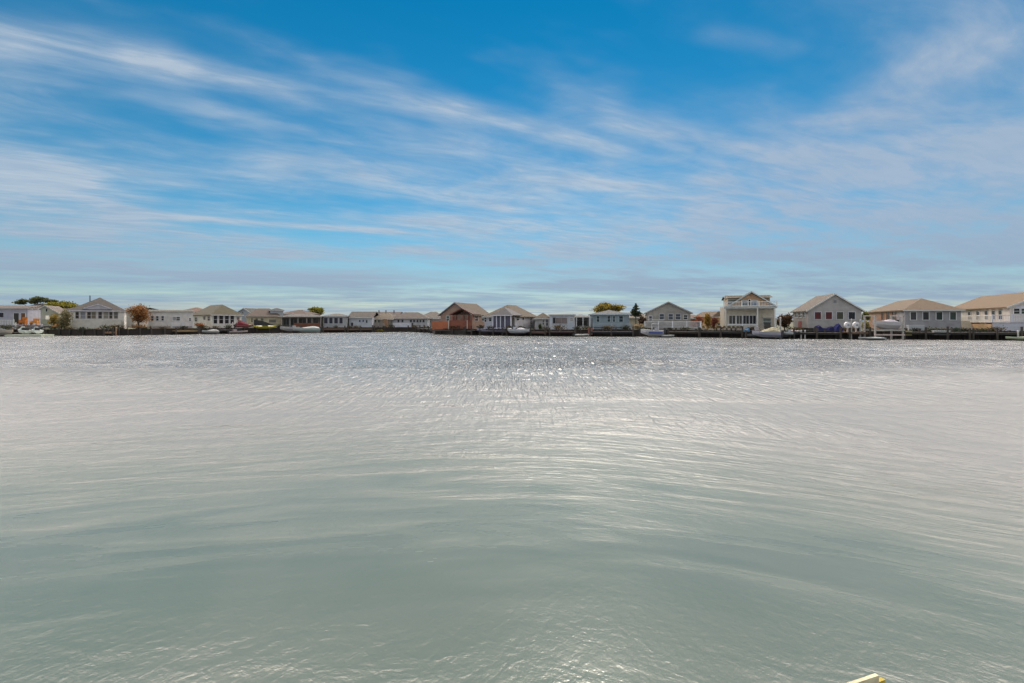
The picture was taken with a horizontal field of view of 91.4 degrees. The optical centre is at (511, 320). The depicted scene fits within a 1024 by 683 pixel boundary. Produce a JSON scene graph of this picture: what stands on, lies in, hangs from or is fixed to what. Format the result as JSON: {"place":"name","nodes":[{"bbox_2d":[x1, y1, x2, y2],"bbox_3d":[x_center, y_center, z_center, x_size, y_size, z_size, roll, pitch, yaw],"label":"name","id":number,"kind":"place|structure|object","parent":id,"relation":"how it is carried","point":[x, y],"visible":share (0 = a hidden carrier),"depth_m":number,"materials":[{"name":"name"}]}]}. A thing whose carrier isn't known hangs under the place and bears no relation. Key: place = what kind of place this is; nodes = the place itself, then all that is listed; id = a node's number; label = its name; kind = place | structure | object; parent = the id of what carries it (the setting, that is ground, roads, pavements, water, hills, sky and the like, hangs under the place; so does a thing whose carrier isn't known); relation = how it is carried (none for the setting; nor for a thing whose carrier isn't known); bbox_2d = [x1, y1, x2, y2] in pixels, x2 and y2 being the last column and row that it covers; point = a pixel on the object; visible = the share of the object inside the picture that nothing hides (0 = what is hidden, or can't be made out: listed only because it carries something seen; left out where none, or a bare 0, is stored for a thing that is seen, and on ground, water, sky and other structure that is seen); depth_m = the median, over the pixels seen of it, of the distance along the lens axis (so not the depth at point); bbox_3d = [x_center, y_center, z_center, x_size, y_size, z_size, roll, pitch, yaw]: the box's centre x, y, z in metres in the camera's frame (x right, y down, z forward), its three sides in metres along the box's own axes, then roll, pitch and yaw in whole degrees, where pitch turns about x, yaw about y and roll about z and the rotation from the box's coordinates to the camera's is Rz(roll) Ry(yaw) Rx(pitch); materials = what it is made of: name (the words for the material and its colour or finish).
{"place":"outdoors","nodes":[
{"label":"outdoors","id":0,"kind":"place"},
{"bbox_2d":[124,308,157,326],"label":"background house","id":1,"kind":"structure","parent":0,"point":[129,322],"depth_m":112.00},
{"bbox_2d":[237,308,255,322],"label":"background house","id":2,"kind":"structure","parent":0,"point":[244,311],"depth_m":122.00,"materials":[{"name":"grey"}]},
{"bbox_2d":[280,310,320,324],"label":"background house","id":3,"kind":"structure","parent":0,"point":[297,312],"depth_m":125.17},
{"bbox_2d":[377,312,402,315],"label":"background house","id":4,"kind":"structure","parent":0,"point":[393,313],"depth_m":134.30,"materials":[{"name":"grey"}]},
{"bbox_2d":[424,312,439,326],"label":"background house","id":5,"kind":"structure","parent":0,"point":[434,316],"depth_m":123.05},
{"bbox_2d":[0,332,1023,682],"bbox_3d":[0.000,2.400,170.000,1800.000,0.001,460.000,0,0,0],"label":"water","id":6,"kind":"structure","parent":0,"point":[330,508],"depth_m":6.37,"materials":[{"name":"grey liquid"}]},
{"bbox_2d":[0,328,12,335],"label":"motorboat","id":7,"kind":"object","parent":6,"relation":"on","point":[3,332],"visible":0.95,"depth_m":77.42,"materials":[{"name":"plastic"}]},
{"bbox_2d":[4,334,53,336],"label":"floating dock","id":8,"kind":"object","parent":6,"relation":"on","point":[27,335],"visible":0.86,"depth_m":76.92,"materials":[{"name":"paint"}]},
{"bbox_2d":[18,326,31,333],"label":"jet ski","id":9,"kind":"object","parent":8,"relation":"on","point":[23,329],"visible":1,"depth_m":77.56,"materials":[{"name":"plastic"}]},
{"bbox_2d":[32,326,42,333],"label":"jet ski","id":10,"kind":"object","parent":8,"relation":"on","point":[36,330],"visible":1,"depth_m":77.58,"materials":[{"name":"plastic"}]},
{"bbox_2d":[103,328,114,335],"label":"dock","id":11,"kind":"object","parent":6,"relation":"in","point":[112,332],"visible":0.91,"depth_m":81.43,"materials":[{"name":"brown wood"}]},
{"bbox_2d":[172,327,198,334],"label":"dock","id":12,"kind":"object","parent":6,"relation":"in","point":[175,330],"visible":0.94,"depth_m":88.30,"materials":[{"name":"brown wood"}]},
{"bbox_2d":[202,329,219,333],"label":"motorboat","id":13,"kind":"object","parent":6,"relation":"on","point":[212,331],"visible":0.99,"depth_m":89.88,"materials":[{"name":"plastic"}]},
{"bbox_2d":[215,326,244,333],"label":"dock","id":14,"kind":"object","parent":6,"relation":"in","point":[229,329],"visible":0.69,"depth_m":94.12,"materials":[{"name":"brown wood"}]},
{"bbox_2d":[233,320,252,328],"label":"motorboat","id":15,"kind":"object","parent":14,"relation":"on","point":[240,324],"visible":1,"depth_m":94.80,"materials":[{"name":"fabric"}]},
{"bbox_2d":[227,328,247,333],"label":"motorboat","id":16,"kind":"object","parent":6,"relation":"on","point":[236,330],"visible":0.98,"depth_m":93.18,"materials":[{"name":"grey plastic"}]},
{"bbox_2d":[280,324,301,330],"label":"motorboat","id":17,"kind":"object","parent":6,"relation":"on","point":[290,328],"visible":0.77,"depth_m":98.45,"materials":[{"name":"grey plastic"}]},
{"bbox_2d":[293,326,321,332],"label":"motorboat","id":18,"kind":"object","parent":6,"relation":"on","point":[311,329],"visible":0.98,"depth_m":98.62,"materials":[{"name":"plastic"}]},
{"bbox_2d":[346,325,372,332],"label":"dock","id":19,"kind":"object","parent":6,"relation":"in","point":[347,329],"visible":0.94,"depth_m":105.55,"materials":[{"name":"brown wood"}]},
{"bbox_2d":[415,325,474,334],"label":"dock","id":20,"kind":"object","parent":6,"relation":"in","point":[428,328],"visible":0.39,"depth_m":101.60,"materials":[{"name":"brown wood"}]},
{"bbox_2d":[479,326,507,335],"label":"dock","id":21,"kind":"object","parent":6,"relation":"in","point":[493,330],"visible":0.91,"depth_m":81.99,"materials":[{"name":"brown wood"}]},
{"bbox_2d":[508,326,519,334],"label":"motorboat","id":22,"kind":"object","parent":6,"relation":"on","point":[512,329],"visible":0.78,"depth_m":79.95,"materials":[{"name":"white plastic"}]},
{"bbox_2d":[515,328,528,334],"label":"motorboat","id":23,"kind":"object","parent":6,"relation":"on","point":[521,330],"visible":0.99,"depth_m":79.15,"materials":[{"name":"plastic"}]},
{"bbox_2d":[502,327,548,335],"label":"dock","id":24,"kind":"object","parent":6,"relation":"in","point":[545,332],"visible":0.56,"depth_m":79.47,"materials":[{"name":"brown wood"}]},
{"bbox_2d":[549,327,575,335],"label":"dock","id":25,"kind":"object","parent":6,"relation":"in","point":[562,331],"visible":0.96,"depth_m":78.08,"materials":[{"name":"brown wood"}]},
{"bbox_2d":[589,327,633,336],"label":"dock","id":26,"kind":"object","parent":6,"relation":"in","point":[611,331],"visible":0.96,"depth_m":76.63,"materials":[{"name":"brown wood"}]},
{"bbox_2d":[641,324,665,335],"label":"motorboat","id":27,"kind":"object","parent":6,"relation":"on","point":[656,332],"visible":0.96,"depth_m":73.38,"materials":[{"name":"white plastic"}]},
{"bbox_2d":[667,327,699,337],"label":"dock","id":28,"kind":"object","parent":6,"relation":"in","point":[668,331],"visible":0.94,"depth_m":73.81,"materials":[{"name":"brown wood"}]},
{"bbox_2d":[700,326,743,337],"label":"dock","id":29,"kind":"object","parent":6,"relation":"in","point":[737,332],"visible":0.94,"depth_m":71.51,"materials":[{"name":"brown wood"}]},
{"bbox_2d":[752,327,783,338],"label":"motorboat","id":30,"kind":"object","parent":6,"relation":"on","point":[773,332],"visible":0.99,"depth_m":66.63,"materials":[{"name":"plastic"}]},
{"bbox_2d":[745,329,790,338],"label":"dock","id":31,"kind":"object","parent":6,"relation":"in","point":[746,335],"visible":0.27,"depth_m":69.30,"materials":[{"name":"brown wood"}]},
{"bbox_2d":[780,328,795,336],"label":"dinghy","id":32,"kind":"object","parent":31,"relation":"on","point":[789,332],"visible":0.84,"depth_m":66.83,"materials":[{"name":"grey plastic"}]},
{"bbox_2d":[793,327,841,338],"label":"dock","id":33,"kind":"object","parent":6,"relation":"in","point":[816,333],"visible":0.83,"depth_m":66.45,"materials":[{"name":"brown wood"}]},
{"bbox_2d":[842,327,870,338],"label":"dock","id":34,"kind":"object","parent":6,"relation":"in","point":[850,333],"visible":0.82,"depth_m":65.31,"materials":[{"name":"brown wood"}]},
{"bbox_2d":[847,673,884,682],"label":"dock rail","id":35,"kind":"object","parent":6,"relation":"in","point":[874,678],"visible":1,"depth_m":1.58,"materials":[{"name":"beige wood"}]},
{"bbox_2d":[858,337,885,339],"bbox_3d":[45.332,2.303,62.970,3.247,0.655,1.500,0,0,4],"label":"skiff","id":36,"kind":"object","parent":6,"relation":"on","point":[874,338],"visible":0.98,"depth_m":62.51,"materials":[{"name":"plastic"}]},
{"bbox_2d":[862,315,904,339],"bbox_3d":[48.322,1.325,65.077,3.620,4.150,2.700,0,0,5],"label":"lift","id":37,"kind":"object","parent":6,"relation":"in","point":[891,334],"visible":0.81,"depth_m":63.87,"materials":[{"name":"white wood"}]},
{"bbox_2d":[873,320,900,328],"bbox_3d":[48.618,0.554,65.053,3.148,1.493,2.200,0,0,5],"label":"motorboat","id":38,"kind":"object","parent":37,"relation":"hanging from","point":[889,324],"visible":0.88,"depth_m":64.24,"materials":[{"name":"plastic"}]},
{"bbox_2d":[896,326,970,339],"bbox_3d":[54.509,2.050,64.764,7.345,2.700,2.040,0,0,15],"label":"dock","id":39,"kind":"object","parent":6,"relation":"in","point":[947,333],"visible":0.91,"depth_m":63.81,"materials":[{"name":"brown wood"}]},
{"bbox_2d":[971,327,1023,339],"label":"dock","id":40,"kind":"object","parent":6,"relation":"in","point":[997,333],"visible":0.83,"depth_m":62.56,"materials":[{"name":"brown wood"}]},
{"bbox_2d":[1005,336,1023,340],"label":"skiff","id":41,"kind":"object","parent":6,"relation":"on","point":[1015,338],"visible":1,"depth_m":60.86,"materials":[{"name":"plastic"}]},
{"bbox_2d":[0,0,1023,320],"label":"sky","id":42,"kind":"structure","parent":0,"point":[538,157],"materials":[{"name":"blue"}]},
{"bbox_2d":[46,321,1003,331],"bbox_3d":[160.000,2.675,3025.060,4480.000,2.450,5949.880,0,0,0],"label":"ground","id":43,"kind":"structure","parent":0,"point":[791,326],"depth_m":111.55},
{"bbox_2d":[0,305,50,328],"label":"bungalow","id":44,"kind":"object","parent":43,"relation":"on","point":[12,315],"visible":0.8,"depth_m":86.84,"materials":[{"name":"white wood"}]},
{"bbox_2d":[13,313,19,323],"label":"patio door","id":45,"kind":"structure","parent":44,"relation":"in","point":[16,316],"depth_m":86.78,"materials":[{"name":"paint"}]},
{"bbox_2d":[19,317,27,324],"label":"patio chair","id":46,"kind":"object","parent":44,"relation":"on","point":[24,320],"visible":0.88,"depth_m":83.32,"materials":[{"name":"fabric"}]},
{"bbox_2d":[11,296,58,304],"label":"umbrella pine","id":47,"kind":"object","parent":43,"relation":"on","point":[34,300],"visible":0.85,"depth_m":121.30,"materials":[{"name":"green plant"}]},
{"bbox_2d":[30,319,39,324],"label":"patio chair","id":48,"kind":"object","parent":43,"relation":"on","point":[37,321],"visible":0.95,"depth_m":83.34,"materials":[{"name":"fabric"}]},
{"bbox_2d":[37,305,69,327],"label":"cottage","id":49,"kind":"structure","parent":43,"relation":"on","point":[47,311],"depth_m":96.50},
{"bbox_2d":[47,314,59,324],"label":"shrub","id":50,"kind":"object","parent":43,"relation":"on","point":[54,317],"visible":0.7,"depth_m":84.67,"materials":[{"name":"green plant"}]},
{"bbox_2d":[45,301,78,308],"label":"broadleaf tree","id":51,"kind":"object","parent":43,"relation":"on","point":[64,304],"visible":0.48,"depth_m":116.23,"materials":[{"name":"green plant"}]},
{"bbox_2d":[53,308,73,328],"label":"shrub","id":52,"kind":"object","parent":43,"relation":"on","point":[64,322],"visible":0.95,"depth_m":83.11,"materials":[{"name":"green plant"}]},
{"bbox_2d":[67,296,126,328],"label":"bungalow","id":53,"kind":"object","parent":43,"relation":"on","point":[95,313],"visible":0.96,"depth_m":88.25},
{"bbox_2d":[126,303,152,324],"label":"round tree","id":54,"kind":"object","parent":43,"relation":"on","point":[139,315],"visible":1,"depth_m":86.94,"materials":[{"name":"orange plant"}]},
{"bbox_2d":[128,324,150,328],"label":"shrub","id":55,"kind":"object","parent":43,"relation":"on","point":[136,326],"visible":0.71,"depth_m":86.05,"materials":[{"name":"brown plant"}]},
{"bbox_2d":[148,310,193,328],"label":"trailer home","id":56,"kind":"object","parent":43,"relation":"on","point":[172,319],"visible":0.91,"depth_m":91.75,"materials":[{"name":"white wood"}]},
{"bbox_2d":[192,305,243,327],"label":"bungalow","id":57,"kind":"object","parent":43,"relation":"on","point":[221,316],"visible":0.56,"depth_m":99.57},
{"bbox_2d":[244,308,283,327],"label":"bungalow","id":58,"kind":"object","parent":43,"relation":"on","point":[268,315],"visible":0.77,"depth_m":105.27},
{"bbox_2d":[254,320,273,327],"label":"storage tarp","id":59,"kind":"object","parent":43,"relation":"on","point":[258,323],"visible":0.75,"depth_m":98.58,"materials":[{"name":"fabric"}]},
{"bbox_2d":[254,325,275,327],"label":"kayak","id":60,"kind":"object","parent":43,"relation":"on","point":[264,326],"visible":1,"depth_m":97.28,"materials":[{"name":"paint"}]},
{"bbox_2d":[278,314,322,327],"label":"bungalow","id":61,"kind":"object","parent":43,"relation":"on","point":[303,320],"visible":0.73,"depth_m":106.37,"materials":[{"name":"white"}]},
{"bbox_2d":[307,306,324,314],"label":"broadleaf tree","id":62,"kind":"object","parent":43,"relation":"on","point":[314,309],"visible":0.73,"depth_m":136.90,"materials":[{"name":"green plant"}]},
{"bbox_2d":[322,314,349,326],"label":"porch house","id":63,"kind":"structure","parent":43,"relation":"on","point":[338,320],"depth_m":108.57,"materials":[{"name":"white"}]},
{"bbox_2d":[348,310,394,326],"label":"trailer home","id":64,"kind":"object","parent":43,"relation":"on","point":[362,319],"visible":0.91,"depth_m":111.08,"materials":[{"name":"white"}]},
{"bbox_2d":[374,312,394,326],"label":"trailer home","id":65,"kind":"object","parent":43,"relation":"on","point":[383,319],"visible":0.62,"depth_m":114.50,"materials":[{"name":"beige"}]},
{"bbox_2d":[391,312,431,326],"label":"trailer home","id":66,"kind":"object","parent":43,"relation":"on","point":[406,319],"visible":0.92,"depth_m":115.72,"materials":[{"name":"white"}]},
{"bbox_2d":[429,302,487,330],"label":"bungalow","id":67,"kind":"object","parent":43,"relation":"on","point":[462,315],"visible":0.71,"depth_m":90.68,"materials":[{"name":"orange wood"}]},
{"bbox_2d":[477,305,535,330],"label":"bungalow","id":68,"kind":"object","parent":43,"relation":"on","point":[507,315],"visible":0.71,"depth_m":87.25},
{"bbox_2d":[6,325,1023,339],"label":"bulkhead","id":69,"kind":"object","parent":43,"relation":"on","point":[88,332],"visible":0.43,"depth_m":81.28,"materials":[{"name":"brown wood"}]},
{"bbox_2d":[533,313,548,328],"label":"bungalow","id":70,"kind":"object","parent":43,"relation":"on","point":[543,319],"visible":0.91,"depth_m":88.05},
{"bbox_2d":[548,314,589,328],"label":"trailer home","id":71,"kind":"object","parent":43,"relation":"on","point":[567,320],"visible":0.81,"depth_m":83.54,"materials":[{"name":"white"}]},
{"bbox_2d":[555,317,566,323],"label":"window","id":72,"kind":"structure","parent":71,"relation":"in","point":[559,320],"depth_m":83.47,"materials":[{"name":"glass"}]},
{"bbox_2d":[593,302,625,312],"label":"broadleaf tree","id":73,"kind":"object","parent":43,"relation":"on","point":[605,306],"visible":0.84,"depth_m":106.27,"materials":[{"name":"green plant"}]},
{"bbox_2d":[589,310,631,329],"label":"trailer home","id":74,"kind":"object","parent":43,"relation":"on","point":[599,320],"visible":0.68,"depth_m":82.46,"materials":[{"name":"white wood"}]},
{"bbox_2d":[629,303,642,323],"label":"conifer","id":75,"kind":"object","parent":43,"relation":"on","point":[634,312],"visible":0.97,"depth_m":91.70,"materials":[{"name":"green plant"}]},
{"bbox_2d":[638,316,645,324],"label":"shrub","id":76,"kind":"object","parent":43,"relation":"on","point":[642,319],"visible":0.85,"depth_m":81.71,"materials":[{"name":"brown plant"}]},
{"bbox_2d":[643,301,701,329],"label":"bungalow","id":77,"kind":"object","parent":43,"relation":"on","point":[668,314],"visible":0.87,"depth_m":79.67,"materials":[{"name":"grey wood"}]},
{"bbox_2d":[693,315,703,327],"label":"shrub","id":78,"kind":"object","parent":43,"relation":"on","point":[698,319],"visible":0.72,"depth_m":78.32,"materials":[{"name":"brown plant"}]},
{"bbox_2d":[703,313,711,328],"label":"shrub","id":79,"kind":"object","parent":43,"relation":"on","point":[707,319],"visible":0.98,"depth_m":76.90,"materials":[{"name":"yellow plant"}]},
{"bbox_2d":[711,317,718,329],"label":"shrub","id":80,"kind":"object","parent":43,"relation":"on","point":[714,321],"visible":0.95,"depth_m":77.25,"materials":[{"name":"red plant"}]},
{"bbox_2d":[720,291,776,329],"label":"two storey house","id":81,"kind":"structure","parent":43,"relation":"on","point":[749,309],"depth_m":74.98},
{"bbox_2d":[729,315,735,323],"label":"window","id":82,"kind":"structure","parent":81,"relation":"in","point":[732,318],"depth_m":75.67,"materials":[{"name":"glass"}]},
{"bbox_2d":[736,315,741,323],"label":"window","id":83,"kind":"structure","parent":81,"relation":"in","point":[738,317],"depth_m":75.36,"materials":[{"name":"glass"}]},
{"bbox_2d":[743,315,748,323],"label":"window","id":84,"kind":"structure","parent":81,"relation":"in","point":[745,317],"depth_m":75.04,"materials":[{"name":"glass"}]},
{"bbox_2d":[749,315,755,323],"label":"window","id":85,"kind":"structure","parent":81,"relation":"in","point":[752,318],"depth_m":74.79,"materials":[{"name":"glass"}]},
{"bbox_2d":[777,312,793,329],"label":"broadleaf tree","id":86,"kind":"object","parent":43,"relation":"on","point":[786,319],"visible":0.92,"depth_m":76.12,"materials":[{"name":"brown plant"}]},
{"bbox_2d":[814,325,833,330],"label":"tarpaulin","id":87,"kind":"object","parent":43,"relation":"on","point":[820,328],"visible":0.7,"depth_m":69.72,"materials":[{"name":"fabric"}]},
{"bbox_2d":[790,293,864,330],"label":"bungalow","id":88,"kind":"object","parent":43,"relation":"on","point":[825,311],"visible":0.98,"depth_m":72.36,"materials":[{"name":"grey wood"}]},
{"bbox_2d":[814,312,821,319],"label":"window","id":89,"kind":"structure","parent":88,"relation":"in","point":[817,315],"depth_m":72.61,"materials":[{"name":"glass"}]},
{"bbox_2d":[825,312,832,319],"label":"window","id":90,"kind":"structure","parent":88,"relation":"in","point":[828,315],"depth_m":72.22,"materials":[{"name":"glass"}]},
{"bbox_2d":[836,312,843,319],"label":"window","id":91,"kind":"structure","parent":88,"relation":"in","point":[839,315],"depth_m":71.85,"materials":[{"name":"glass"}]},
{"bbox_2d":[848,312,855,319],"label":"window","id":92,"kind":"structure","parent":88,"relation":"in","point":[851,315],"depth_m":71.43,"materials":[{"name":"glass"}]},
{"bbox_2d":[833,323,842,330],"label":"tarpaulin","id":93,"kind":"object","parent":43,"relation":"on","point":[837,327],"visible":0.67,"depth_m":69.22,"materials":[{"name":"fabric"}]},
{"bbox_2d":[861,311,870,320],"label":"shrub","id":94,"kind":"object","parent":43,"relation":"on","point":[867,317],"visible":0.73,"depth_m":73.09,"materials":[{"name":"green plant"}]},
{"bbox_2d":[906,325,924,330],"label":"dock box","id":95,"kind":"object","parent":43,"relation":"on","point":[910,327],"visible":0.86,"depth_m":67.32,"materials":[{"name":"white plastic"}]},
{"bbox_2d":[867,298,965,330],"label":"bungalow","id":96,"kind":"object","parent":43,"relation":"on","point":[927,313],"visible":0.64,"depth_m":70.40,"materials":[{"name":"grey wood"}]},
{"bbox_2d":[910,312,916,319],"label":"window","id":97,"kind":"structure","parent":96,"relation":"in","point":[913,315],"depth_m":70.45,"materials":[{"name":"glass"}]},
{"bbox_2d":[922,312,929,319],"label":"window","id":98,"kind":"structure","parent":96,"relation":"in","point":[925,315],"depth_m":69.91,"materials":[{"name":"glass"}]},
{"bbox_2d":[936,312,942,319],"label":"window","id":99,"kind":"structure","parent":96,"relation":"in","point":[939,315],"depth_m":69.34,"materials":[{"name":"glass"}]},
{"bbox_2d":[949,312,956,319],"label":"window","id":100,"kind":"structure","parent":96,"relation":"in","point":[952,315],"depth_m":68.78,"materials":[{"name":"glass"}]},
{"bbox_2d":[955,292,1023,331],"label":"raised house","id":101,"kind":"structure","parent":43,"relation":"on","point":[1000,311],"depth_m":70.68,"materials":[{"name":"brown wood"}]},
{"bbox_2d":[629,313,645,328],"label":"background house","id":102,"kind":"structure","parent":0,"point":[632,320],"depth_m":96.00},
{"bbox_2d":[690,314,695,327],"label":"background house","id":103,"kind":"structure","parent":0,"point":[692,318],"depth_m":96.00,"materials":[{"name":"white"}]},
{"bbox_2d":[693,311,719,328],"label":"background house","id":104,"kind":"structure","parent":0,"point":[715,314],"depth_m":89.52,"materials":[{"name":"beige"}]},
{"bbox_2d":[852,322,859,331],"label":"hose reel","id":105,"kind":"object","parent":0,"point":[855,325],"visible":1,"depth_m":65.85,"materials":[{"name":"paint"}]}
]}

